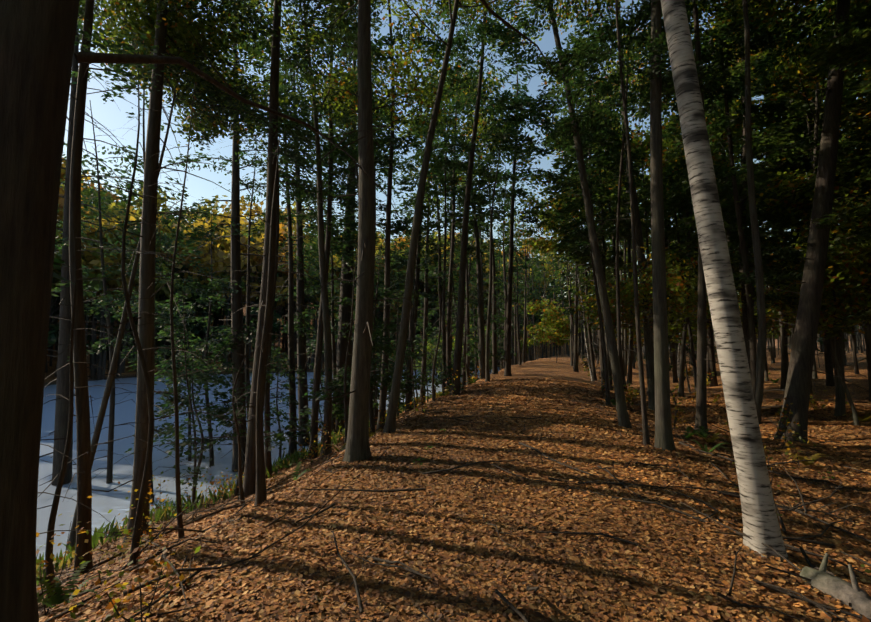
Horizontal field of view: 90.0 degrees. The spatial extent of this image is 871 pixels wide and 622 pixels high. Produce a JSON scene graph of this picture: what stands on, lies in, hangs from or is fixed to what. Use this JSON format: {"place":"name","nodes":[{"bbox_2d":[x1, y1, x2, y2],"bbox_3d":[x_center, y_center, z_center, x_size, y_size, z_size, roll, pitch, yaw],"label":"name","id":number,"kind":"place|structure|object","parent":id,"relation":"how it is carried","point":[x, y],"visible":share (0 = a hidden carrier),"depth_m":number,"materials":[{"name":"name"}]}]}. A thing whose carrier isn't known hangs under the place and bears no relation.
{"place":"outdoors","nodes":[
{"label":"outdoors","id":0,"kind":"place"},
{"bbox_2d":[36,367,499,564],"bbox_3d":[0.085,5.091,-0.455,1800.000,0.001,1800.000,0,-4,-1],"label":"pond water","id":1,"kind":"structure","parent":0,"point":[117,502],"depth_m":19.77,"materials":[{"name":"blue liquid"}]},
{"bbox_2d":[45,137,574,379],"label":"shore woods","id":2,"kind":"object","parent":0,"point":[89,259],"depth_m":77.54,"materials":[{"name":"green plant"}]},
{"bbox_2d":[37,282,870,621],"bbox_3d":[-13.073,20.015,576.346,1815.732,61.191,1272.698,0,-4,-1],"label":"terrain","id":3,"kind":"structure","parent":0,"point":[555,368],"depth_m":5.11,"materials":[{"name":"brown soil"}]},
{"bbox_2d":[0,0,870,621],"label":"forest","id":4,"kind":"object","parent":3,"relation":"on","point":[42,56],"depth_m":13.99,"materials":[{"name":"green plant"}]},
{"bbox_2d":[36,360,870,621],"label":"undergrowth","id":5,"kind":"object","parent":3,"relation":"on","point":[59,598],"depth_m":9.49,"materials":[{"name":"green plant"}]},
{"bbox_2d":[36,378,870,621],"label":"fallen leaves","id":6,"kind":"object","parent":3,"relation":"on","point":[525,393],"visible":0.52,"depth_m":5.77,"materials":[{"name":"brown plant"}]},
{"bbox_2d":[36,376,870,621],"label":"dead wood","id":7,"kind":"object","parent":3,"relation":"on","point":[854,596],"visible":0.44,"depth_m":5.26,"materials":[{"name":"brown wood"}]},
{"bbox_2d":[62,0,863,296],"label":"sky","id":8,"kind":"structure","parent":0,"point":[112,116],"materials":[{"name":"blue"}]}
]}

